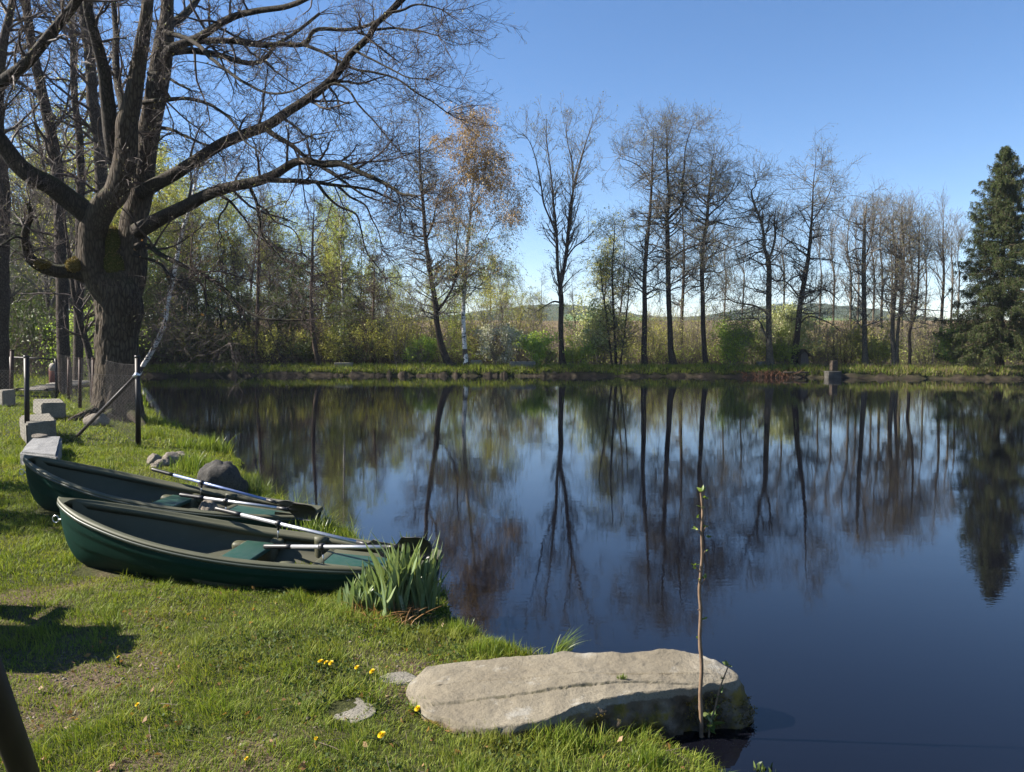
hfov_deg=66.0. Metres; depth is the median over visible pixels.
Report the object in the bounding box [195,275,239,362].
wood tree
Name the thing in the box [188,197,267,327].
wood tree
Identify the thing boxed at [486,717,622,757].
grass tuft
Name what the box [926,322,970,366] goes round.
green bush
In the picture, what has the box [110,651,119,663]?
dandelion
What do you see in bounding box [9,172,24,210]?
wood tree
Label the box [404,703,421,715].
dandelion
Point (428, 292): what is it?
wood tree
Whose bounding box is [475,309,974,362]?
russet scrub
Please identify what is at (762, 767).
water weed
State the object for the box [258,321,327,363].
brush bush
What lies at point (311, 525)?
grass tuft
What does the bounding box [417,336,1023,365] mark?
green scrub
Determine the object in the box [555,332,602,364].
green bush
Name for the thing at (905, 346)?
brown bush
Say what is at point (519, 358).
brown bush
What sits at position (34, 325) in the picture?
green bush
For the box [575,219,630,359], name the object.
wood tree
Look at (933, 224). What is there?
slim tree
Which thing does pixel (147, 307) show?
wood tree
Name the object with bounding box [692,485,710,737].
sapling
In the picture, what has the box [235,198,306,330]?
wood tree
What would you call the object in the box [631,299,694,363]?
brown bush
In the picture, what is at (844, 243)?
slim tree
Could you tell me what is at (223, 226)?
wood tree
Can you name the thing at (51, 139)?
dark tree
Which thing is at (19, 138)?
wood tree
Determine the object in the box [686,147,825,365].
alder tree
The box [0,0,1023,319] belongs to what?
sky
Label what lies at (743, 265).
slim tree
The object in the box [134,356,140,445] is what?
fence post
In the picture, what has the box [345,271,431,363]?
brush bush
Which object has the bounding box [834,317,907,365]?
willow bush
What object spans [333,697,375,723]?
paving stone
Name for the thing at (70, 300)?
wood tree
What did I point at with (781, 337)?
olive scrub
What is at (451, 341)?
willow bush
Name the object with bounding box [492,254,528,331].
wood tree
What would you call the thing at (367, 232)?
wood tree
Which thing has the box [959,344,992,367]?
brown bush
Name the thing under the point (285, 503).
oar
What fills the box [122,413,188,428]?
grass tuft
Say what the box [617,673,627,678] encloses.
grass tuft
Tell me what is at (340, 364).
stone bench
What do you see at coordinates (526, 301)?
wood tree
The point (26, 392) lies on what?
fence post
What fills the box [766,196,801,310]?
slim tree
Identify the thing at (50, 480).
rowing boat
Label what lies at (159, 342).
brush bush
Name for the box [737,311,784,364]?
green bush
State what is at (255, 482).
grass tuft
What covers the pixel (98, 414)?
fence brace
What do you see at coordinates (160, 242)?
wood tree
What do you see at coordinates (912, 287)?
slim tree
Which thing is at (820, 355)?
brown bush
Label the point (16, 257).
wood tree
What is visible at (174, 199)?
wood tree
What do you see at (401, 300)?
wood tree
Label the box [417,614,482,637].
grass tuft
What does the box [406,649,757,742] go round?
flat rock
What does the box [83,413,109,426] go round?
field stone
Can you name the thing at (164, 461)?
field stone
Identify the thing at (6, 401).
granite block
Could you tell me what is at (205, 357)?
brush bush
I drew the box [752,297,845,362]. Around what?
cherry bush
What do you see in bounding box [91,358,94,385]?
fence post
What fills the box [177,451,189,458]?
field stone
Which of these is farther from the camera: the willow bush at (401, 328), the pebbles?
the willow bush at (401, 328)
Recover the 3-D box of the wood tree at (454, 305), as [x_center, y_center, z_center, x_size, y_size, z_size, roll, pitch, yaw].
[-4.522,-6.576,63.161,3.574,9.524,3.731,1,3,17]
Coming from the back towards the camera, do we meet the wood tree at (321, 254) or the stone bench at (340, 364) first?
the wood tree at (321, 254)
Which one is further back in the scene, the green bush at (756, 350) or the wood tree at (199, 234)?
the wood tree at (199, 234)
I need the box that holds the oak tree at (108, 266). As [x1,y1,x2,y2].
[0,0,529,425]
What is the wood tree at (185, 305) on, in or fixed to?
on the ground at (340, 706)
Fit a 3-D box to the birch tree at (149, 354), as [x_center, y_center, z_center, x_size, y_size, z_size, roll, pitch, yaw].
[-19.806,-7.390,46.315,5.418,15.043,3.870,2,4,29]
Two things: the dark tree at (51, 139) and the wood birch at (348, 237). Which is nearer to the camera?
the dark tree at (51, 139)
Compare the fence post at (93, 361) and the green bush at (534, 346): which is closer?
the fence post at (93, 361)
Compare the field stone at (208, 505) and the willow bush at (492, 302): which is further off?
the willow bush at (492, 302)
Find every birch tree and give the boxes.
[140,133,215,376]
[314,179,361,359]
[415,97,536,366]
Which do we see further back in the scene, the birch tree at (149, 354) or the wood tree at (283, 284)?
the wood tree at (283, 284)
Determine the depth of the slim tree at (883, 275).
59.49 m
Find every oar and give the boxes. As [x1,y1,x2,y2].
[151,468,316,509]
[179,493,316,520]
[214,507,395,557]
[263,537,431,563]
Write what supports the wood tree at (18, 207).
on the ground at (340, 706)
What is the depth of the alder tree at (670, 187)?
49.39 m
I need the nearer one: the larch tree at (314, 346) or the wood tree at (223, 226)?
the larch tree at (314, 346)
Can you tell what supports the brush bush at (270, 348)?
on the ground at (340, 706)
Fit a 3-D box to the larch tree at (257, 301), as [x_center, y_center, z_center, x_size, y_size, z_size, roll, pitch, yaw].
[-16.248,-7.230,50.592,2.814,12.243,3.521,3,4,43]
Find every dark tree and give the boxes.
[0,0,105,389]
[0,0,108,394]
[11,0,163,193]
[16,0,159,390]
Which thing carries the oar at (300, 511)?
on the rowing boat at (50, 480)
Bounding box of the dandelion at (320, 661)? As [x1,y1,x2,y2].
[306,659,323,666]
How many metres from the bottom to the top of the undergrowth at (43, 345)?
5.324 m
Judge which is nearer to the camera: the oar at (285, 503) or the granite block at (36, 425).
the oar at (285, 503)
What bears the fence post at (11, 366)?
on the ground at (340, 706)
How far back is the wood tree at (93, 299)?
44.66 m
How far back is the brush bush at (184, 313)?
57.80 m
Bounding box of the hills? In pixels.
[215,303,948,320]
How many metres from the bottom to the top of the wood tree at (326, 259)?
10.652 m
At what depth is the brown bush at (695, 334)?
53.59 m
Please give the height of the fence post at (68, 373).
1.398 m
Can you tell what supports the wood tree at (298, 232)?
on the ground at (340, 706)
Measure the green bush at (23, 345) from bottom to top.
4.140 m
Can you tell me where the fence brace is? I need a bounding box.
[74,373,140,437]
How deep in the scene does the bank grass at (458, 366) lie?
49.23 m
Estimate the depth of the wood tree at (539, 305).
61.45 m
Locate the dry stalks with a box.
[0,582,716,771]
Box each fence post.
[10,350,13,388]
[23,356,29,422]
[67,358,70,399]
[78,358,81,407]
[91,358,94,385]
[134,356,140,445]
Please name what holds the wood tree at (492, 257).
on the ground at (340, 706)
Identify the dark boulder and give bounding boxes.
[196,459,248,492]
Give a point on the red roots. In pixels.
(771, 374)
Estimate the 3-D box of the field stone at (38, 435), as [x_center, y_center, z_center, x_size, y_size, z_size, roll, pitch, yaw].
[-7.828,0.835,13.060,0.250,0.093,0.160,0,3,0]
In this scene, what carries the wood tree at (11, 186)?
on the ground at (340, 706)
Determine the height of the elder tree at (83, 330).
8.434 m
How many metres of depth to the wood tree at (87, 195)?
57.76 m
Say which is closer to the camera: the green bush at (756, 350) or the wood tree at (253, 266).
the green bush at (756, 350)
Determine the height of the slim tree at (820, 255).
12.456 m
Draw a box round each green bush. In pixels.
[9,292,91,375]
[9,300,150,383]
[9,304,47,372]
[400,334,444,363]
[512,327,565,364]
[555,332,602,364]
[707,310,759,364]
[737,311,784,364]
[759,325,803,365]
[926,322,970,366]
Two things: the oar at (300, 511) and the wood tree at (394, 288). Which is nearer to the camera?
the oar at (300, 511)
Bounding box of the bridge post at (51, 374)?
[49,363,57,382]
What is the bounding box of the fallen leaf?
[298,763,306,769]
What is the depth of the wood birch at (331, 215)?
59.82 m
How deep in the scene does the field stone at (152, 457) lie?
11.97 m
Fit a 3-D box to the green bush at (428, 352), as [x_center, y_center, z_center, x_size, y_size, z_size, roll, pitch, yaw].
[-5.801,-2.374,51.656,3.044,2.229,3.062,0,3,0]
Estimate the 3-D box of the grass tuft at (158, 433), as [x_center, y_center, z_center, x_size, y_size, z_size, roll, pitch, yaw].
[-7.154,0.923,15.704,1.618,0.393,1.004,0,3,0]
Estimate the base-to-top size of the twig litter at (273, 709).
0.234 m
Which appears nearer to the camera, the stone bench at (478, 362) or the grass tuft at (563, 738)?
the grass tuft at (563, 738)
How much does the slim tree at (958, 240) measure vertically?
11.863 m
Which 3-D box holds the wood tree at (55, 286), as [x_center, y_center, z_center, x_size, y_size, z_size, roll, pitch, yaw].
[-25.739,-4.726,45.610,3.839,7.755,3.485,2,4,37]
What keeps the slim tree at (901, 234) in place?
on the ground at (340, 706)
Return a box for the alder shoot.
[703,660,731,736]
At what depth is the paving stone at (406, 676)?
4.59 m
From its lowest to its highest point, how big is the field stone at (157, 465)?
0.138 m
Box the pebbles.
[16,606,631,771]
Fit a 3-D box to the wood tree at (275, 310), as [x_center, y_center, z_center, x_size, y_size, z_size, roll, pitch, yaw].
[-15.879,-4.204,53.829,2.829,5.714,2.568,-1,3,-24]
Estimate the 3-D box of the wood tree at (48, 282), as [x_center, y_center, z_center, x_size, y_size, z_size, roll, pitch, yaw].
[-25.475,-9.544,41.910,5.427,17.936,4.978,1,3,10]
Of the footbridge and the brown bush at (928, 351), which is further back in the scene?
the brown bush at (928, 351)
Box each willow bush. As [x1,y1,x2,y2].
[364,271,460,364]
[415,293,490,362]
[448,268,526,362]
[622,288,690,364]
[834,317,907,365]
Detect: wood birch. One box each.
[152,140,200,292]
[204,176,254,317]
[306,186,355,316]
[308,206,359,326]
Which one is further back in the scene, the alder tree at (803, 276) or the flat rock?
the alder tree at (803, 276)
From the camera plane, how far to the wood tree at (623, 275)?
59.92 m
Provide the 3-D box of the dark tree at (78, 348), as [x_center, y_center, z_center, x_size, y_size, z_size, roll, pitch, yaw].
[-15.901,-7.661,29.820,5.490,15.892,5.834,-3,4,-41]
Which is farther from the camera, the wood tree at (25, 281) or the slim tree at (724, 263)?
the slim tree at (724, 263)
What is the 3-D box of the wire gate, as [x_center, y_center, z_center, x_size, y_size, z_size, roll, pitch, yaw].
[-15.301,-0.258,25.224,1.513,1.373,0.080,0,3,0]
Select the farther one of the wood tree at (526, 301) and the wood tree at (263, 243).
the wood tree at (263, 243)
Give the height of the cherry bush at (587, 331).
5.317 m
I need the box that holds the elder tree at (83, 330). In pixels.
[1,116,117,402]
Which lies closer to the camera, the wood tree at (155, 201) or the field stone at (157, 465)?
the field stone at (157, 465)
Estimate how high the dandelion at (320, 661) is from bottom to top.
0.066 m
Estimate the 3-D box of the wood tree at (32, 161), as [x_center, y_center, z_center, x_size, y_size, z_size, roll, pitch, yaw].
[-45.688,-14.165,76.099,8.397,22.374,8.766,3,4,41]
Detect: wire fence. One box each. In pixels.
[0,370,23,439]
[29,371,135,444]
[60,355,91,408]
[105,360,135,439]
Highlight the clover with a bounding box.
[41,581,571,771]
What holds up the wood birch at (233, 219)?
on the ground at (340, 706)
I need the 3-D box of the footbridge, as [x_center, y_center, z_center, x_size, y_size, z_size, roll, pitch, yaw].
[-16.130,-0.015,27.992,1.304,0.222,3.100,0,3,0]
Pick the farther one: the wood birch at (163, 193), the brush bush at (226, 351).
the wood birch at (163, 193)
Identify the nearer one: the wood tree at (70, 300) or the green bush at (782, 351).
the wood tree at (70, 300)
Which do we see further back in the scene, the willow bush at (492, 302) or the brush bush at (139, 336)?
the willow bush at (492, 302)
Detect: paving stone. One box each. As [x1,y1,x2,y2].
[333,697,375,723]
[377,671,416,685]
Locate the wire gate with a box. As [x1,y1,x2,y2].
[9,357,57,397]
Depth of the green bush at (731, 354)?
50.70 m
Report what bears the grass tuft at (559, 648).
on the ground at (340, 706)
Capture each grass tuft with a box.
[113,424,186,439]
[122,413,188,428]
[148,448,219,474]
[163,433,203,448]
[191,432,231,453]
[236,469,281,496]
[282,510,343,536]
[403,695,424,712]
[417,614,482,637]
[452,634,536,658]
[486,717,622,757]
[550,625,586,653]
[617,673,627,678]
[617,743,675,771]
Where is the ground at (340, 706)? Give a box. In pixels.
[0,320,1023,771]
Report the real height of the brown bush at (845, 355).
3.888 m
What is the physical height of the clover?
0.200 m
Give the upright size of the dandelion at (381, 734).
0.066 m
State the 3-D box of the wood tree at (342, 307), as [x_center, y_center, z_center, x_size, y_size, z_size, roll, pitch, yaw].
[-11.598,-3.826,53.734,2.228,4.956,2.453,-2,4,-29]
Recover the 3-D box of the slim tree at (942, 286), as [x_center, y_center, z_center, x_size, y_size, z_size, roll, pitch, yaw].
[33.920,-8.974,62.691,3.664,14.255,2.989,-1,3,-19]
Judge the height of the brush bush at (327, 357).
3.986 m
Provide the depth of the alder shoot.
4.19 m
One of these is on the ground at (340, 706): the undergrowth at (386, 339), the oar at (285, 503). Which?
the undergrowth at (386, 339)
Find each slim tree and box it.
[714,222,740,345]
[724,235,759,322]
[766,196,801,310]
[799,212,837,332]
[813,198,847,342]
[826,188,867,341]
[846,200,870,324]
[855,185,900,342]
[856,192,885,332]
[880,190,923,350]
[880,196,904,334]
[892,185,927,359]
[919,208,940,348]
[922,185,960,350]
[932,207,971,328]
[941,209,973,329]
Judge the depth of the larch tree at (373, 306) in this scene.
53.25 m
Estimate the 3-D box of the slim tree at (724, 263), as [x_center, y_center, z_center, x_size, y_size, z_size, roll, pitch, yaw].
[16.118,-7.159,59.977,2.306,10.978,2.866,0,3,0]
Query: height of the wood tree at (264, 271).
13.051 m
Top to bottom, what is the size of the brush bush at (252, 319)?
5.713 m
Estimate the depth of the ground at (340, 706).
4.86 m
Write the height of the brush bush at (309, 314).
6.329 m
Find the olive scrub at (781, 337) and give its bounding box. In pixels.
[611,303,1023,363]
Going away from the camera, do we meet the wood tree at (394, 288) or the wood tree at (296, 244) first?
the wood tree at (394, 288)
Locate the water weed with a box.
[753,761,775,771]
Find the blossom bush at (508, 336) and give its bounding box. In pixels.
[472,312,532,365]
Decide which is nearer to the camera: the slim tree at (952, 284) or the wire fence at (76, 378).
the wire fence at (76, 378)
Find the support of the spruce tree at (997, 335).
on the ground at (340, 706)
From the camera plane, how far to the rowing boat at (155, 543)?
6.60 m
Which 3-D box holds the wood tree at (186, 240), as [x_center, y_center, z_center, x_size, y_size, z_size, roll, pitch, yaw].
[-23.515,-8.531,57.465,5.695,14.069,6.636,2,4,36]
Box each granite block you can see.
[0,389,15,406]
[19,413,56,444]
[20,436,62,465]
[33,399,65,417]
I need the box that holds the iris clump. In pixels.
[334,529,450,624]
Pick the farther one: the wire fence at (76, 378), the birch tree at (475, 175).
the birch tree at (475, 175)
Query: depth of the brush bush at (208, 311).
56.97 m
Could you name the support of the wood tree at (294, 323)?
on the ground at (340, 706)
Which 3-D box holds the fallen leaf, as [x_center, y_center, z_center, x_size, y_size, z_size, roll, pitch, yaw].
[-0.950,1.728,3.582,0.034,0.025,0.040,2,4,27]
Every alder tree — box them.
[376,83,486,366]
[589,98,696,365]
[615,97,746,364]
[645,176,726,363]
[657,115,782,365]
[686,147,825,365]
[748,123,883,366]
[822,171,901,366]
[858,192,944,366]
[879,194,963,365]
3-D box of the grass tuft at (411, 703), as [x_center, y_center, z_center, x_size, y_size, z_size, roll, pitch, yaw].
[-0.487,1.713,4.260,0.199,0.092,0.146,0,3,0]
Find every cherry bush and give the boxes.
[550,287,632,364]
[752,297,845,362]
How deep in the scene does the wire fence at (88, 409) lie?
13.94 m
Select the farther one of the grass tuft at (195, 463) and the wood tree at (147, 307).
the wood tree at (147, 307)
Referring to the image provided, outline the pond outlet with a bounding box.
[783,360,840,377]
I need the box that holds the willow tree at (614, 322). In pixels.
[567,205,657,365]
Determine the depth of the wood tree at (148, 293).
51.78 m
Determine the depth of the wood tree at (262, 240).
79.53 m
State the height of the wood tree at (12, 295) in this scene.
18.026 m
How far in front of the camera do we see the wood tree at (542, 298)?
63.09 m
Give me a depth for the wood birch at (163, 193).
66.59 m
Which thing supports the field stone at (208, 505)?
on the ground at (340, 706)
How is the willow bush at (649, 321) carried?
on the ground at (340, 706)
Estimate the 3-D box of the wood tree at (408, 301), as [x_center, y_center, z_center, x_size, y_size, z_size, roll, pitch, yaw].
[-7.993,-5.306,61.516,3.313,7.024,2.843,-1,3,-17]
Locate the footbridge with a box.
[14,380,89,390]
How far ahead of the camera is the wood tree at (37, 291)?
49.46 m
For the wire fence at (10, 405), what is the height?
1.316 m
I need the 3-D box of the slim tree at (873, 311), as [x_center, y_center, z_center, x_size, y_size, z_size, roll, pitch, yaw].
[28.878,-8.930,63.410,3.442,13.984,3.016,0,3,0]
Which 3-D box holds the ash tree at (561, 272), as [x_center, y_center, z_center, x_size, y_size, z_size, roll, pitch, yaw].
[2.910,-10.111,50.217,8.049,17.986,5.770,0,3,0]
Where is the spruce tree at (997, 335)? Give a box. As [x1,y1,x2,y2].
[932,145,1023,373]
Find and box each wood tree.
[0,0,53,292]
[0,0,94,321]
[4,43,28,311]
[4,60,72,323]
[6,122,54,368]
[7,62,120,364]
[9,130,74,208]
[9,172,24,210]
[9,196,74,360]
[9,216,31,306]
[9,249,51,325]
[10,186,53,265]
[12,92,113,263]
[19,226,69,306]
[22,266,55,318]
[29,250,93,319]
[49,142,120,308]
[84,287,147,318]
[93,154,213,290]
[113,131,209,304]
[139,236,186,362]
[139,266,173,359]
[143,228,188,362]
[150,168,228,333]
[153,157,223,320]
[158,179,220,322]
[164,265,211,360]
[173,160,218,307]
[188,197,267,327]
[193,174,253,322]
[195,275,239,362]
[208,181,259,323]
[223,286,261,358]
[225,157,282,359]
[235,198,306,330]
[241,183,290,320]
[246,194,284,335]
[247,189,296,312]
[259,286,301,361]
[263,239,319,340]
[271,214,317,323]
[274,205,318,310]
[280,283,320,344]
[301,222,359,362]
[307,192,351,321]
[325,295,357,361]
[343,221,385,321]
[343,257,388,362]
[357,257,384,323]
[371,258,404,323]
[371,261,405,321]
[387,271,418,361]
[395,276,427,338]
[416,282,446,334]
[437,252,473,338]
[474,241,511,329]
[484,248,514,335]
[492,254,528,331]
[508,285,535,341]
[525,286,553,337]
[533,265,553,341]
[564,257,584,351]
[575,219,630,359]
[602,208,640,362]
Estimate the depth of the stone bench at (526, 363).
49.76 m
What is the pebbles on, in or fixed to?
on the ground at (340, 706)
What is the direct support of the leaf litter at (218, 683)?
on the ground at (340, 706)
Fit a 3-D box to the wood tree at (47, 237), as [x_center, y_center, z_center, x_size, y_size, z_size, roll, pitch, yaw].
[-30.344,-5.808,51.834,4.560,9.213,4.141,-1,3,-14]
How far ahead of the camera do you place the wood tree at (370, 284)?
76.96 m
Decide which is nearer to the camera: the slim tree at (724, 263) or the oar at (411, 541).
the oar at (411, 541)
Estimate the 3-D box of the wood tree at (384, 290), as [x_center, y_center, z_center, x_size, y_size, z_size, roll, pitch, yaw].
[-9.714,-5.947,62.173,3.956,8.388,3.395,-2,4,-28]
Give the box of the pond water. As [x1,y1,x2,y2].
[141,376,1023,771]
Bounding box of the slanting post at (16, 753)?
[0,656,39,771]
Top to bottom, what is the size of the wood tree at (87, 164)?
18.074 m
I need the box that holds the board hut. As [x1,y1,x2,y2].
[798,349,810,365]
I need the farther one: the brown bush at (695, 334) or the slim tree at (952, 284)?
the slim tree at (952, 284)
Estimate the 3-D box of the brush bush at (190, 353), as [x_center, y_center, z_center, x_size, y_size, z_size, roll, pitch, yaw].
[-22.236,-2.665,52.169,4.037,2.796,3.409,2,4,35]
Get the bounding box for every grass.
[140,360,1023,376]
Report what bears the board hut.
on the ground at (340, 706)
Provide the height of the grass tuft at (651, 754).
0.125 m
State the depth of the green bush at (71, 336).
32.52 m
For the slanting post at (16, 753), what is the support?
on the ground at (340, 706)
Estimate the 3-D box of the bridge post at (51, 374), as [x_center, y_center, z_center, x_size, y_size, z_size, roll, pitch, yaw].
[-16.850,-0.298,29.028,0.341,1.092,0.326,0,3,0]
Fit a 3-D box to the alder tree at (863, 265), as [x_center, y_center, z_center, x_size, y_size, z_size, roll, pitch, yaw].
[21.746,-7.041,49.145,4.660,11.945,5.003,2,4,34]
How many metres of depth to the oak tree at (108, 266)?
17.45 m
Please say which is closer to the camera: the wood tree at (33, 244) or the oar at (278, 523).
the oar at (278, 523)
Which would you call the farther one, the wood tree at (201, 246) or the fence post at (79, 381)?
the wood tree at (201, 246)
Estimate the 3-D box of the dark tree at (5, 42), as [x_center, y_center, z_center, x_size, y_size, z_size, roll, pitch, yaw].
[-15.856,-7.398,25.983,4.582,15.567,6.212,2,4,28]
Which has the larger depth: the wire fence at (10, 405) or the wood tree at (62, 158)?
the wood tree at (62, 158)
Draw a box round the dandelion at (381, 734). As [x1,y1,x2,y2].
[351,726,387,742]
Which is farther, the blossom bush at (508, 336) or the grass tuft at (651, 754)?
the blossom bush at (508, 336)
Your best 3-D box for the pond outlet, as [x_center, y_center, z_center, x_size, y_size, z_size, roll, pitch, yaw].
[17.782,-0.902,46.732,3.084,1.220,1.020,0,3,0]
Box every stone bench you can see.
[334,362,352,367]
[471,360,481,364]
[509,361,535,366]
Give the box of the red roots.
[731,365,804,376]
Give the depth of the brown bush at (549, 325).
57.97 m
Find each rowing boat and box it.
[19,454,322,531]
[52,496,441,591]
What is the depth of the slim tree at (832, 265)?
61.56 m
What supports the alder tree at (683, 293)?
on the ground at (340, 706)
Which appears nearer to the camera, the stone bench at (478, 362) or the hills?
the stone bench at (478, 362)
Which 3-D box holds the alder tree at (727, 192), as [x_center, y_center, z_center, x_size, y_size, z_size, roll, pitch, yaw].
[12.256,-8.941,49.676,7.111,15.875,7.260,-2,4,-34]
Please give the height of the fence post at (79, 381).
1.463 m
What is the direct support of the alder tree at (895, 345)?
on the ground at (340, 706)
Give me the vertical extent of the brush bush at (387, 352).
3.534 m
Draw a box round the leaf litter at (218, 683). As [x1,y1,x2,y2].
[1,579,683,771]
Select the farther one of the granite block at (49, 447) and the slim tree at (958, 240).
the slim tree at (958, 240)
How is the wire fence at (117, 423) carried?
attached to the fence post at (137, 402)
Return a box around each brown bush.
[487,293,549,360]
[526,303,574,362]
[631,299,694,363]
[655,295,731,364]
[802,315,853,365]
[819,311,878,365]
[870,303,935,363]
[895,312,953,365]
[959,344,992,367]
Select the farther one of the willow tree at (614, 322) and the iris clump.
the willow tree at (614, 322)
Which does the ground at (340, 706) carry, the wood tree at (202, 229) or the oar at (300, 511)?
the wood tree at (202, 229)
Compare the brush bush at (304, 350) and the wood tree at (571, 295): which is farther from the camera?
the wood tree at (571, 295)
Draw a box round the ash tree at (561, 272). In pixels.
[495,90,617,365]
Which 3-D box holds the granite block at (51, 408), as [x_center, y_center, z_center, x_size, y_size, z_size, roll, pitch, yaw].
[-11.065,0.531,18.910,0.581,0.378,1.675,-2,4,-37]
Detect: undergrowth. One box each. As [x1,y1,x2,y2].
[9,286,331,378]
[139,305,546,365]
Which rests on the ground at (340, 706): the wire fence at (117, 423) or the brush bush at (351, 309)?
the brush bush at (351, 309)
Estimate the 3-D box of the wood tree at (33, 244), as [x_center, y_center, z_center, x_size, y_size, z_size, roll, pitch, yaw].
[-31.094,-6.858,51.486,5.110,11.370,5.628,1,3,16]
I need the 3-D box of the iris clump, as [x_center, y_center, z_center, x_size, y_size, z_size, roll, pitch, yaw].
[-0.907,1.390,5.757,0.893,0.626,0.832,0,3,0]
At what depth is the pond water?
9.41 m
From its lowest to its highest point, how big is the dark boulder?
0.826 m
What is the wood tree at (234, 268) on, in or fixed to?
on the ground at (340, 706)
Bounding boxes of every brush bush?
[84,295,170,361]
[139,313,182,365]
[150,324,203,364]
[151,285,210,361]
[158,288,245,363]
[176,318,228,364]
[180,291,288,363]
[205,328,251,363]
[229,317,305,364]
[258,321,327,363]
[269,283,345,362]
[289,271,390,362]
[305,312,369,363]
[324,308,391,364]
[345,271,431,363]
[349,315,424,363]
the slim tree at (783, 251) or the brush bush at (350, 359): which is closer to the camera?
the brush bush at (350, 359)
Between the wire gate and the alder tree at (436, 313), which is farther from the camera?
the alder tree at (436, 313)
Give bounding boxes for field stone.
[32,433,47,437]
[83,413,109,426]
[146,453,161,464]
[149,463,161,468]
[154,458,171,465]
[162,451,180,463]
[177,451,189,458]
[199,500,217,510]
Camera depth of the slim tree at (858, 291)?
64.45 m
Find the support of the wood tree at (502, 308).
on the ground at (340, 706)
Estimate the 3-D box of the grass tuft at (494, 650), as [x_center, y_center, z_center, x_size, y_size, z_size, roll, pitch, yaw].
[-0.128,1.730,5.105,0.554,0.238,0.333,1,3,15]
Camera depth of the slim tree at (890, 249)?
65.41 m
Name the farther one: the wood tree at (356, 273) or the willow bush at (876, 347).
the wood tree at (356, 273)
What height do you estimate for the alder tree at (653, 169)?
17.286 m
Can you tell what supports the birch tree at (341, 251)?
on the ground at (340, 706)
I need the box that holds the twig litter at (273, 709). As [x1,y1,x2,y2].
[25,588,700,771]
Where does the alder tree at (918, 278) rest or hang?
on the ground at (340, 706)
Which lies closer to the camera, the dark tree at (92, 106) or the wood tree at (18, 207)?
the dark tree at (92, 106)
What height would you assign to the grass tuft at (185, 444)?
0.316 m
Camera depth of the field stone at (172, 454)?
12.19 m
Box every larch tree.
[239,184,286,365]
[284,191,348,365]
[355,251,392,362]
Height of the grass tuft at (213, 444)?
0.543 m

